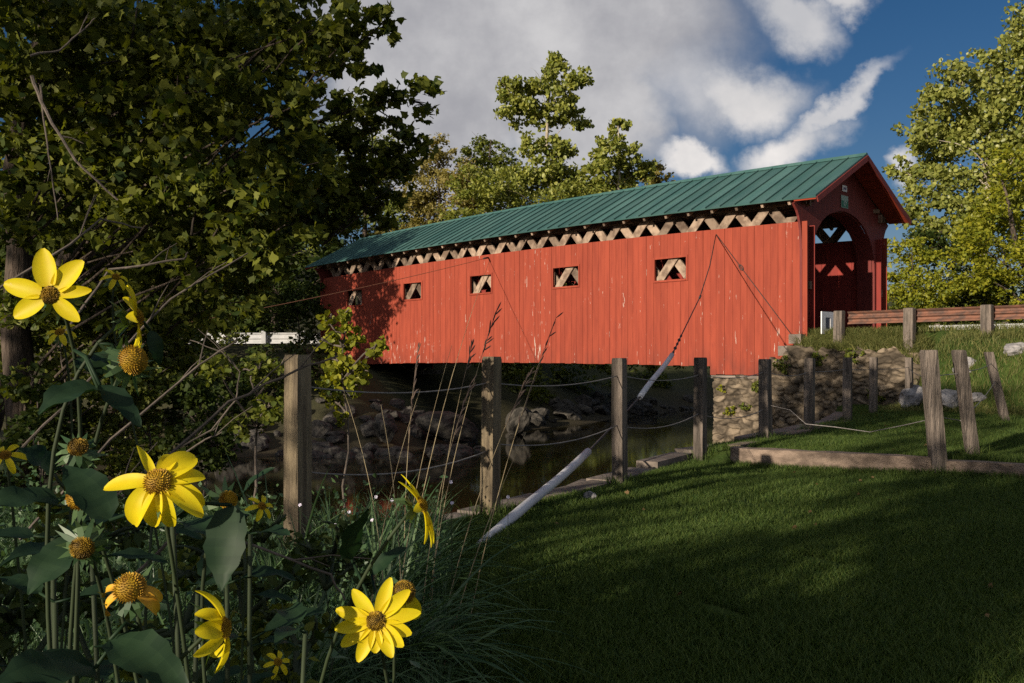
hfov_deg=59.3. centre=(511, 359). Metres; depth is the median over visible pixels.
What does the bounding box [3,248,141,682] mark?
yellow flower
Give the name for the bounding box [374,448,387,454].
rock
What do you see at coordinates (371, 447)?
rock
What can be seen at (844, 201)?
green sign
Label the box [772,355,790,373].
wall weed
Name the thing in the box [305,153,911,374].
covered bridge
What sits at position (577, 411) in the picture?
rock
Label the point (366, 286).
guy cable
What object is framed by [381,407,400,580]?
dry grass stalk
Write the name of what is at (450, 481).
white aster
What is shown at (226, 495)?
yellow flower
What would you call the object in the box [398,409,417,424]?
rock
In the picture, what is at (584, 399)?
rock
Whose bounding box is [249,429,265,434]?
rock
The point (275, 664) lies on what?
yellow flower
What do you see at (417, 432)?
rock
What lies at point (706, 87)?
sky
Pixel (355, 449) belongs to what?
rock
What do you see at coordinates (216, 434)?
dry twig
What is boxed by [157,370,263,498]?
shrub
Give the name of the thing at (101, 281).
dry twig
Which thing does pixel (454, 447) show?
rock
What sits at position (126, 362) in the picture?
yellow flower
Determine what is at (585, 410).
rock
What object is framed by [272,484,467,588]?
grass clump
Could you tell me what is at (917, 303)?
forest
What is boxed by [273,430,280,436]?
rock
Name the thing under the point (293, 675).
tall weed
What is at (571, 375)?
bush
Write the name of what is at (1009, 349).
rock
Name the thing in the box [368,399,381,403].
rock
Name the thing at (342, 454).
rock
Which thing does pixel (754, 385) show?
wall weed
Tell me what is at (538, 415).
rock
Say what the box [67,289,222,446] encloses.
shrub
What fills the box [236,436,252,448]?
rock
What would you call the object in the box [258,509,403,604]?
grass clump
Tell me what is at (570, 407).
rock
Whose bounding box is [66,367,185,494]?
shrub
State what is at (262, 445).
rock
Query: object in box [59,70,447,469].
maple tree
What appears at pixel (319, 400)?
rock
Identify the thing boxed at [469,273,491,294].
window frame
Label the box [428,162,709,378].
deciduous tree
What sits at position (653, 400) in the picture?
rock
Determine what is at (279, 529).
leafy stem
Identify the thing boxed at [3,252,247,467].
dry twig
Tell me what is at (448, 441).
rock
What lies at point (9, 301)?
shrub
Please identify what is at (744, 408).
wall weed
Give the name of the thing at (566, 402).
rock
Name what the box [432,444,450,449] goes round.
rock
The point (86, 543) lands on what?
yellow flower
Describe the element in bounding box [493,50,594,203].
poplar tree
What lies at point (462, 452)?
rock
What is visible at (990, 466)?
landscape timber
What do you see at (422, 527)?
grass clump
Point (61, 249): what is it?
dry twig
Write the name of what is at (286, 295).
bush
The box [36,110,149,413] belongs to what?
deciduous tree
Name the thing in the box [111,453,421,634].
grass clump
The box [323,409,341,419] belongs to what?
rock
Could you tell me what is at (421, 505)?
yellow flower
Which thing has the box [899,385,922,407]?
rock
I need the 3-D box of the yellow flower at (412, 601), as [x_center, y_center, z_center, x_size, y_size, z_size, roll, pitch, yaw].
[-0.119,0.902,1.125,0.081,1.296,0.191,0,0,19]
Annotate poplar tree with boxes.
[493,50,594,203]
[571,118,657,196]
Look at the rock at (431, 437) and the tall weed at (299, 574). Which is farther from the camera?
the rock at (431, 437)
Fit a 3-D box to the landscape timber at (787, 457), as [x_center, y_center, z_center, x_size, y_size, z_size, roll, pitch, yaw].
[4.053,1.341,11.408,2.553,0.368,0.203,0,0,30]
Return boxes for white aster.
[374,495,376,577]
[390,498,392,575]
[449,480,452,628]
[450,501,453,629]
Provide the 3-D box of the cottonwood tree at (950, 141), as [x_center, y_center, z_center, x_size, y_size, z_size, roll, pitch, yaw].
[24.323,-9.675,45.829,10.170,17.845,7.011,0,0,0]
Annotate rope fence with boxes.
[283,355,913,550]
[771,350,1009,472]
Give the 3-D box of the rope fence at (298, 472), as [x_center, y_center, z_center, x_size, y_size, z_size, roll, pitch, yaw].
[3.894,0.850,13.859,0.506,1.819,19.118,0,0,35]
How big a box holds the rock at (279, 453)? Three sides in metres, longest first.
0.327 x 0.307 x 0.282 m
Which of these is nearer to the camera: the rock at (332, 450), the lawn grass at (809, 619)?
the lawn grass at (809, 619)
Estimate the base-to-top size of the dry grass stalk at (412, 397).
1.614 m
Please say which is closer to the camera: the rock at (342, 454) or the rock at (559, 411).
the rock at (342, 454)
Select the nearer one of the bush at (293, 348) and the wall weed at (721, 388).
the wall weed at (721, 388)
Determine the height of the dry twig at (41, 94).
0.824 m
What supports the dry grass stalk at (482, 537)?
on the ground at (390, 378)
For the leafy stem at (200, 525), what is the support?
on the ground at (390, 378)
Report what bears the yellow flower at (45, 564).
on the ground at (390, 378)
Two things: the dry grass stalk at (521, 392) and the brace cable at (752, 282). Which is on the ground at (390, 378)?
the dry grass stalk at (521, 392)
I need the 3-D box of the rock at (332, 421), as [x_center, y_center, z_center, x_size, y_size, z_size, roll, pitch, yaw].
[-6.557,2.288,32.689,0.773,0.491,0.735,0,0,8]
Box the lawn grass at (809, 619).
[277,343,1023,682]
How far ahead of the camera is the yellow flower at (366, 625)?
0.90 m
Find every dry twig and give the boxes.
[0,194,141,288]
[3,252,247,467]
[18,330,237,539]
[30,12,94,56]
[30,75,118,200]
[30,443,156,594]
[39,85,59,219]
[65,243,188,329]
[119,334,337,501]
[134,533,369,599]
[180,329,240,447]
[187,406,251,451]
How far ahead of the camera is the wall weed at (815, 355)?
24.42 m
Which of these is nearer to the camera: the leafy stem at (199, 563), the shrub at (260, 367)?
the leafy stem at (199, 563)
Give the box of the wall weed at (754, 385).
[751,381,757,392]
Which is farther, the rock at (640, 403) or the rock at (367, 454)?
the rock at (640, 403)
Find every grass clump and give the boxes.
[17,502,292,682]
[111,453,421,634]
[160,494,476,682]
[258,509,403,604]
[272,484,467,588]
[335,516,606,682]
[336,471,541,628]
[346,653,518,682]
[358,490,515,562]
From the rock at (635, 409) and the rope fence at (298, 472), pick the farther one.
the rock at (635, 409)
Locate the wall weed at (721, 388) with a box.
[716,384,725,392]
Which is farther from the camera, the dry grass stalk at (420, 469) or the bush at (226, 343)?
the bush at (226, 343)
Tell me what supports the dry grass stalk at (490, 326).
on the ground at (390, 378)
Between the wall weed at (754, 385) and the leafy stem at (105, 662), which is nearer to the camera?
the leafy stem at (105, 662)
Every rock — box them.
[223,445,241,453]
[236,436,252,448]
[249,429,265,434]
[249,438,268,451]
[251,433,270,442]
[259,436,267,442]
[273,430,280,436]
[275,450,283,455]
[312,420,332,438]
[312,443,324,451]
[312,450,325,457]
[315,398,327,403]
[316,441,332,447]
[322,454,333,457]
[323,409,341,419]
[323,417,341,427]
[323,431,345,437]
[323,446,345,455]
[326,435,344,443]
[334,451,355,458]
[340,404,356,415]
[350,446,360,452]
[355,450,373,458]
[358,415,373,422]
[359,420,376,437]
[360,442,378,452]
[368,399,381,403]
[370,402,383,411]
[372,418,397,443]
[374,413,394,423]
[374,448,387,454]
[381,409,393,413]
[383,446,406,455]
[389,398,404,408]
[390,411,401,420]
[396,451,414,457]
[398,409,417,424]
[400,415,412,423]
[408,425,425,438]
[414,410,425,414]
[415,411,478,440]
[426,432,433,439]
[427,447,442,454]
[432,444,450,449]
[443,439,457,442]
[446,443,470,454]
[450,449,471,455]
[458,440,471,445]
[464,436,477,443]
[506,407,530,434]
[529,412,545,424]
[530,419,540,425]
[531,417,543,425]
[532,408,549,418]
[548,397,560,404]
[550,402,564,409]
[552,407,571,416]
[561,399,574,405]
[561,411,576,419]
[564,405,574,411]
[568,405,581,415]
[573,413,581,419]
[575,394,593,407]
[579,406,591,414]
[583,491,596,500]
[592,404,609,414]
[627,398,644,407]
[627,403,643,415]
[648,397,656,404]
[682,394,693,402]
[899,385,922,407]
[941,389,958,409]
[967,357,975,366]
[972,392,986,401]
[1003,342,1023,355]
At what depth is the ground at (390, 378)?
39.73 m
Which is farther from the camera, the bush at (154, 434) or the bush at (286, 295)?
the bush at (286, 295)
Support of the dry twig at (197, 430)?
on the ground at (390, 378)
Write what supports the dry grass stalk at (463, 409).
on the ground at (390, 378)
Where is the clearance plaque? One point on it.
(844, 188)
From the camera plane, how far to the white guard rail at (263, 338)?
46.49 m
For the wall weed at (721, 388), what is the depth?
26.59 m
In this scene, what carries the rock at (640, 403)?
on the ground at (390, 378)
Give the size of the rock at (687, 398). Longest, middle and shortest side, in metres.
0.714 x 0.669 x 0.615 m
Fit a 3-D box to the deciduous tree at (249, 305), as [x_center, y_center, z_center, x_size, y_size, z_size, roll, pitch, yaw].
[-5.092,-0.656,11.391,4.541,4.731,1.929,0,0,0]
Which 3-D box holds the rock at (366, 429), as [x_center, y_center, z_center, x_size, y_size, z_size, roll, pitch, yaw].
[-5.044,2.592,32.501,0.848,0.795,0.730,-15,16,-18]
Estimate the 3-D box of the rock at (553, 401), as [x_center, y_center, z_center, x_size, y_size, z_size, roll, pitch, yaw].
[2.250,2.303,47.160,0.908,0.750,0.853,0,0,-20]
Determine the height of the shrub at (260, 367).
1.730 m
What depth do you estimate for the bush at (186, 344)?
33.77 m
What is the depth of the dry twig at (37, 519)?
3.96 m
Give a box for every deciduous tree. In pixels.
[0,0,339,430]
[0,124,297,384]
[0,170,47,344]
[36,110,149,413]
[181,184,367,345]
[186,206,291,345]
[300,102,425,304]
[374,132,489,234]
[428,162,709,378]
[453,134,535,212]
[607,159,675,186]
[929,143,1023,320]
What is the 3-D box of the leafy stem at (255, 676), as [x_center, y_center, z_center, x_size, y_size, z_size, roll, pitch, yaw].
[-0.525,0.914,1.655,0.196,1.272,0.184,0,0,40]
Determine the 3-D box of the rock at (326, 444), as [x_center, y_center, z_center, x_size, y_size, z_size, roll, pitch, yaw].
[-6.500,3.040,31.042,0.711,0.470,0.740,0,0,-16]
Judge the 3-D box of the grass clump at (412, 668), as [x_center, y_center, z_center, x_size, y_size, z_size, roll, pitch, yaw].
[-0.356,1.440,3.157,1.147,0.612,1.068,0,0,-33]
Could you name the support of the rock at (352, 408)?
on the ground at (390, 378)
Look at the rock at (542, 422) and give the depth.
42.76 m
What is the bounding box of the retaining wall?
[444,412,842,522]
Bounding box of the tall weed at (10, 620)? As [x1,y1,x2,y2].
[0,566,107,682]
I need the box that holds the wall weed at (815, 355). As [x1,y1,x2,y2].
[812,351,828,366]
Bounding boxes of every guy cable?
[123,257,488,334]
[476,235,715,547]
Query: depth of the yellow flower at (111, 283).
1.85 m
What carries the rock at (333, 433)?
on the ground at (390, 378)
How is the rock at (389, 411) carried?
on the ground at (390, 378)
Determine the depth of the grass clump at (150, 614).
4.03 m
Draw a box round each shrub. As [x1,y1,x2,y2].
[0,277,148,421]
[0,358,105,489]
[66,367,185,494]
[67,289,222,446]
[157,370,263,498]
[196,351,284,521]
[887,236,967,329]
[902,226,1023,324]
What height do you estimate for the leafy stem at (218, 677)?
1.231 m
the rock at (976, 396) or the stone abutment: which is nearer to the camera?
the rock at (976, 396)
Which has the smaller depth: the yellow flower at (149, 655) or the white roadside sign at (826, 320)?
the yellow flower at (149, 655)
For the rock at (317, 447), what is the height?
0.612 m
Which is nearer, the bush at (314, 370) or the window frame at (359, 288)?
the bush at (314, 370)
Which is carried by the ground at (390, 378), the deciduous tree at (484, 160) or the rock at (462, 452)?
the deciduous tree at (484, 160)
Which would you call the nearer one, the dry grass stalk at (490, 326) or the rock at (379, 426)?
the dry grass stalk at (490, 326)
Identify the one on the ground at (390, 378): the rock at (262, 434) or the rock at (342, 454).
the rock at (262, 434)
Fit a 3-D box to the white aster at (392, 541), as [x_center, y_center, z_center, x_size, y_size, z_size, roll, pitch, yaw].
[-0.640,1.119,4.823,0.020,0.762,0.057,0,0,0]
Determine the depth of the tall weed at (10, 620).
2.27 m
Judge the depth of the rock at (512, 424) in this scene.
38.20 m
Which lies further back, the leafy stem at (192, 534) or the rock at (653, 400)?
the rock at (653, 400)
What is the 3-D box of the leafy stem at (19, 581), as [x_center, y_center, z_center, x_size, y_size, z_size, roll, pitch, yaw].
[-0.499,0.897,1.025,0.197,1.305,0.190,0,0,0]
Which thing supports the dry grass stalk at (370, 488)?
on the ground at (390, 378)
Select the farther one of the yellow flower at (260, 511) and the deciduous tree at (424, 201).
the deciduous tree at (424, 201)
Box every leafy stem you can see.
[0,513,125,629]
[0,541,167,682]
[0,574,170,648]
[79,659,112,678]
[94,510,211,662]
[124,558,231,682]
[137,520,202,677]
[181,515,296,682]
[181,565,295,682]
[190,513,274,682]
[209,516,292,682]
[229,607,326,682]
[274,602,307,682]
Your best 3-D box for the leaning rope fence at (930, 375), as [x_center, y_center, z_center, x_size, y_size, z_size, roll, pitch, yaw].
[7.167,0.777,16.111,2.958,1.859,11.631,0,0,31]
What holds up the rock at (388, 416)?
on the ground at (390, 378)
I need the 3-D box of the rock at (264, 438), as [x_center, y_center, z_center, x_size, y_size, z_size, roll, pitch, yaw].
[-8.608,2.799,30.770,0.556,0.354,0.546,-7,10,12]
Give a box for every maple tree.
[0,0,406,506]
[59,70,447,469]
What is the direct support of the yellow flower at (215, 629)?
on the ground at (390, 378)
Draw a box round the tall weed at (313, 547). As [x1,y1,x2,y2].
[282,512,379,682]
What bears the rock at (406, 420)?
on the ground at (390, 378)
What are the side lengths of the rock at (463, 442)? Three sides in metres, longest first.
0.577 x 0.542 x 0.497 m
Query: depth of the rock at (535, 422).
42.28 m
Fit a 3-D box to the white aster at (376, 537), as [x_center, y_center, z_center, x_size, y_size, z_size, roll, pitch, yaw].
[-0.710,1.103,4.722,0.020,0.795,0.058,0,0,0]
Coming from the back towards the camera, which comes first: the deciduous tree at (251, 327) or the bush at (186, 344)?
the deciduous tree at (251, 327)
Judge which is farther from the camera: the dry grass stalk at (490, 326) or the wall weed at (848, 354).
the wall weed at (848, 354)
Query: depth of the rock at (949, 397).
20.56 m
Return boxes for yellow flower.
[0,444,27,650]
[0,485,139,682]
[0,564,188,682]
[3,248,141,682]
[18,432,106,682]
[45,284,163,649]
[46,324,78,648]
[55,519,120,682]
[62,446,247,682]
[66,335,161,682]
[99,270,175,654]
[179,590,231,672]
[199,467,275,682]
[240,495,272,681]
[263,650,289,682]
[319,474,433,682]
[335,509,420,682]
[391,576,423,682]
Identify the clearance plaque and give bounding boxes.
[842,185,846,191]
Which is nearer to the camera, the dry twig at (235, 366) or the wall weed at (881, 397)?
the dry twig at (235, 366)
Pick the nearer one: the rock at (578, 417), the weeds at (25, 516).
the weeds at (25, 516)
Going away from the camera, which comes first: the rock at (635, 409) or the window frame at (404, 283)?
the window frame at (404, 283)
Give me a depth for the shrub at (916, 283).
41.05 m
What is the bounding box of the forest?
[0,159,1023,326]
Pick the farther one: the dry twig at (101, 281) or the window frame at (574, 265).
the window frame at (574, 265)
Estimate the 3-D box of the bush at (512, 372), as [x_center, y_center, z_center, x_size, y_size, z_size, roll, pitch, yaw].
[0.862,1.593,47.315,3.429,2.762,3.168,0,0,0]
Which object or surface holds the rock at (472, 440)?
on the ground at (390, 378)
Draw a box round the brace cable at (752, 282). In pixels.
[716,234,790,333]
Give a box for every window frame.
[346,288,362,306]
[403,281,421,300]
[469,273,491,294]
[552,264,579,288]
[653,255,687,282]
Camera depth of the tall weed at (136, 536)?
2.62 m
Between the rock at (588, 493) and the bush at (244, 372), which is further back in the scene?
the bush at (244, 372)
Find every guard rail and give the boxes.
[188,331,319,343]
[833,305,1023,349]
[933,322,1023,329]
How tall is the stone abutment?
5.120 m
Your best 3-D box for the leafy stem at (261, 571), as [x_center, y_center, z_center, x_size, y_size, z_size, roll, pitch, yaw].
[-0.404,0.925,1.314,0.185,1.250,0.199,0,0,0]
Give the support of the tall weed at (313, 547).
on the ground at (390, 378)
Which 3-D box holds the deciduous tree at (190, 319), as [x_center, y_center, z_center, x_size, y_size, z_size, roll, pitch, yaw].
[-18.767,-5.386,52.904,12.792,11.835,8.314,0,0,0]
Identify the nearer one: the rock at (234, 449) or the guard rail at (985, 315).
the guard rail at (985, 315)
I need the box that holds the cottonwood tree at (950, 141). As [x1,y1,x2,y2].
[881,0,1023,304]
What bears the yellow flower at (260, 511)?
on the ground at (390, 378)
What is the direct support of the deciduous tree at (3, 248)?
on the ground at (390, 378)
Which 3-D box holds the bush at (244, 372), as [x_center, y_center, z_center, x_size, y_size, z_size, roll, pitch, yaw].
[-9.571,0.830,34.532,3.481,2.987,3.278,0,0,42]
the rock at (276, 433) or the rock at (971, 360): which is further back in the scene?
the rock at (276, 433)
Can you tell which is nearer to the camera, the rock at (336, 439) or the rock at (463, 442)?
the rock at (336, 439)
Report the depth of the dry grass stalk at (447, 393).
5.34 m
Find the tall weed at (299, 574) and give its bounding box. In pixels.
[168,510,315,620]
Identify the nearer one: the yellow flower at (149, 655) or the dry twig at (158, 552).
the yellow flower at (149, 655)
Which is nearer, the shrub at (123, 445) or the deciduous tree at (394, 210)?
the shrub at (123, 445)
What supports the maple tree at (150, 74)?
on the ground at (390, 378)
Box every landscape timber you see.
[727,426,823,446]
[730,446,931,471]
[946,459,1023,476]
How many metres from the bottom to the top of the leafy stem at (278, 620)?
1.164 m
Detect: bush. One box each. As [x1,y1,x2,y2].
[115,387,167,448]
[161,327,228,386]
[191,370,267,413]
[194,344,216,362]
[212,324,249,345]
[216,343,283,404]
[219,332,310,348]
[221,286,302,344]
[241,275,330,344]
[266,340,332,362]
[311,361,346,394]
[501,364,560,403]
[550,366,594,394]
[586,375,611,385]
[627,367,674,388]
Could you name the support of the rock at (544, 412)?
on the ground at (390, 378)
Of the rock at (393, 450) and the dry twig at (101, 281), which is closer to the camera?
the dry twig at (101, 281)
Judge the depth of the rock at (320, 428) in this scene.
31.84 m
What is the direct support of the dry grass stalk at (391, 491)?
on the ground at (390, 378)
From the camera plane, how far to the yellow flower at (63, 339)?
1.63 m
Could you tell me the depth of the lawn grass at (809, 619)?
6.05 m
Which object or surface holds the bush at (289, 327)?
on the ground at (390, 378)
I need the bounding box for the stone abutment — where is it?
[711,334,933,443]
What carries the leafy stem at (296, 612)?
on the ground at (390, 378)
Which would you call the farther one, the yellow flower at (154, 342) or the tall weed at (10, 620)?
the tall weed at (10, 620)
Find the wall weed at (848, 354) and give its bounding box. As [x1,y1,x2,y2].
[844,348,864,363]
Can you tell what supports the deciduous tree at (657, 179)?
on the ground at (390, 378)
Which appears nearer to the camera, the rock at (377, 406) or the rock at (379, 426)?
the rock at (379, 426)
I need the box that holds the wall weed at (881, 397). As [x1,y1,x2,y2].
[866,389,885,401]
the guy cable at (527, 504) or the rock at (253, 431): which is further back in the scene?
the rock at (253, 431)
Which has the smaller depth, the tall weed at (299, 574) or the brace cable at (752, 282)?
the tall weed at (299, 574)
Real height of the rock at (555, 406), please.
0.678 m
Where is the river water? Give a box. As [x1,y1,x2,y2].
[94,407,713,534]
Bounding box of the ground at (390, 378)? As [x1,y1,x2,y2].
[0,250,1023,682]
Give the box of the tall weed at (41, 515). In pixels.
[23,473,124,647]
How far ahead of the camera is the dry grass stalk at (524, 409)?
5.47 m
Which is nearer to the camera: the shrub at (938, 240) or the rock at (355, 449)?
the rock at (355, 449)
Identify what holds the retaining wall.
on the ground at (390, 378)
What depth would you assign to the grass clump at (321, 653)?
3.70 m
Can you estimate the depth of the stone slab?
10.50 m
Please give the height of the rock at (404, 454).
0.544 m
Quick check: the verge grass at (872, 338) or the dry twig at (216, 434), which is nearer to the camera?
the dry twig at (216, 434)
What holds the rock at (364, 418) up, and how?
on the ground at (390, 378)
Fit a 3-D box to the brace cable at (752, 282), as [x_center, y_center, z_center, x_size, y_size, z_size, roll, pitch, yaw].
[7.125,-2.080,26.190,0.026,3.452,2.785,0,0,-44]
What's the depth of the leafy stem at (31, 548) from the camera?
1.10 m
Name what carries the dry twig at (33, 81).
attached to the maple tree at (150, 74)
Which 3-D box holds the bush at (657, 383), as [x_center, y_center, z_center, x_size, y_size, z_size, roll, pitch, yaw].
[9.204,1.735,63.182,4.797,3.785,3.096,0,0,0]
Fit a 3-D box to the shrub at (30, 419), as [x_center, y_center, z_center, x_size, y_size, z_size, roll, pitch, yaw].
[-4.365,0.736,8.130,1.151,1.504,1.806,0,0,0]
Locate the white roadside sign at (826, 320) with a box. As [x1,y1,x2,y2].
[821,311,832,333]
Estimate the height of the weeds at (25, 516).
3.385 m
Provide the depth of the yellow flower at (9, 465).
1.31 m
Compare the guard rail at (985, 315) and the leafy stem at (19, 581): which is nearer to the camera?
the leafy stem at (19, 581)
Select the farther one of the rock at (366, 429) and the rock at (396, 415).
the rock at (396, 415)
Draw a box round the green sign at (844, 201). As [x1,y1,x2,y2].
[841,195,847,208]
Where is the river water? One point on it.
(532, 469)
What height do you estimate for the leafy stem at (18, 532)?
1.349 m
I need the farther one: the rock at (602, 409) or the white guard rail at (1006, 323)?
the rock at (602, 409)
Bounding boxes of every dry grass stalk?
[343,389,382,579]
[371,391,419,601]
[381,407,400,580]
[402,346,451,579]
[404,343,420,557]
[418,263,488,513]
[421,375,476,618]
[428,302,501,606]
[431,339,475,599]
[443,433,525,664]
[449,367,536,598]
[471,312,562,613]
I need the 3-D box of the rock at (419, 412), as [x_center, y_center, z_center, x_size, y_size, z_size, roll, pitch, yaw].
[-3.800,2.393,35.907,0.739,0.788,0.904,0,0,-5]
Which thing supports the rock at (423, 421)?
on the ground at (390, 378)
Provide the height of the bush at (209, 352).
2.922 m
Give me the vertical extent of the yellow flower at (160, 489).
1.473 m
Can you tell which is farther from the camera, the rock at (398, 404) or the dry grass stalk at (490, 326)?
the rock at (398, 404)
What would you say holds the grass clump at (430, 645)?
on the ground at (390, 378)
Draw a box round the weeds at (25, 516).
[0,430,530,682]
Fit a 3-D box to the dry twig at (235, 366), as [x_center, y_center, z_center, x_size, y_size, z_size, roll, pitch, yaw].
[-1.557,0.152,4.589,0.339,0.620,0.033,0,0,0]
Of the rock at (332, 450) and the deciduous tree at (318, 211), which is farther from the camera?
the rock at (332, 450)
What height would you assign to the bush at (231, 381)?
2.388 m
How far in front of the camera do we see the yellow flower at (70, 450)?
0.91 m
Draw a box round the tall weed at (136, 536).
[7,488,157,682]
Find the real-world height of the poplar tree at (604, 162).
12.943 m
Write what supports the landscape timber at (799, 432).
on the ground at (390, 378)
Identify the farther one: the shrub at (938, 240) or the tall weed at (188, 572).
the shrub at (938, 240)
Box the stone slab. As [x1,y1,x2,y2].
[566,479,585,485]
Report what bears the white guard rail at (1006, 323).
on the ground at (390, 378)
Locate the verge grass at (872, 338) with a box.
[787,321,1023,415]
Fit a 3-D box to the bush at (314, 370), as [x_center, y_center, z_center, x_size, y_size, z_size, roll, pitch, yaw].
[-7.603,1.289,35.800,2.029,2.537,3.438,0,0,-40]
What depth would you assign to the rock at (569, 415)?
45.55 m
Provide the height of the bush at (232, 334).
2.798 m
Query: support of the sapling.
on the ground at (390, 378)
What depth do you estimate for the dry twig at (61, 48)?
5.62 m
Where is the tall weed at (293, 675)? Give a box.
[237,592,340,682]
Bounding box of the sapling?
[312,307,389,520]
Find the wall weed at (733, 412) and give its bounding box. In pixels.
[722,405,735,415]
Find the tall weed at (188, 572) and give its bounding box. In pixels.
[91,547,273,682]
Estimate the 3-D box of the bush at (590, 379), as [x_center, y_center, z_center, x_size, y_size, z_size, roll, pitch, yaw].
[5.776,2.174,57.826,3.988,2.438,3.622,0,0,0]
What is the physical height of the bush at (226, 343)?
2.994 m
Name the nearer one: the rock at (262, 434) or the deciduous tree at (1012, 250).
the rock at (262, 434)
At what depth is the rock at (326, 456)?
29.53 m
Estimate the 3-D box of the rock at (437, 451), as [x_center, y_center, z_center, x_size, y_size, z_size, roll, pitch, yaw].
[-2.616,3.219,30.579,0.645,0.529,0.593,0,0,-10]
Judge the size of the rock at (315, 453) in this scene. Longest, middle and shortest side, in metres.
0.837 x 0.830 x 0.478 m
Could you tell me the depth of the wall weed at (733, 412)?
26.41 m
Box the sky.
[0,0,1023,322]
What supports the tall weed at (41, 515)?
on the ground at (390, 378)
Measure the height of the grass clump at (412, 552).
0.928 m
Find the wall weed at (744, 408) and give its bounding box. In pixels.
[738,402,751,410]
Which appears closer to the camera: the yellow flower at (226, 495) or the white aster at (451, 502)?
the yellow flower at (226, 495)
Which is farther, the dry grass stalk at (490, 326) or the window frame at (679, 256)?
the window frame at (679, 256)
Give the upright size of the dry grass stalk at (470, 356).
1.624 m

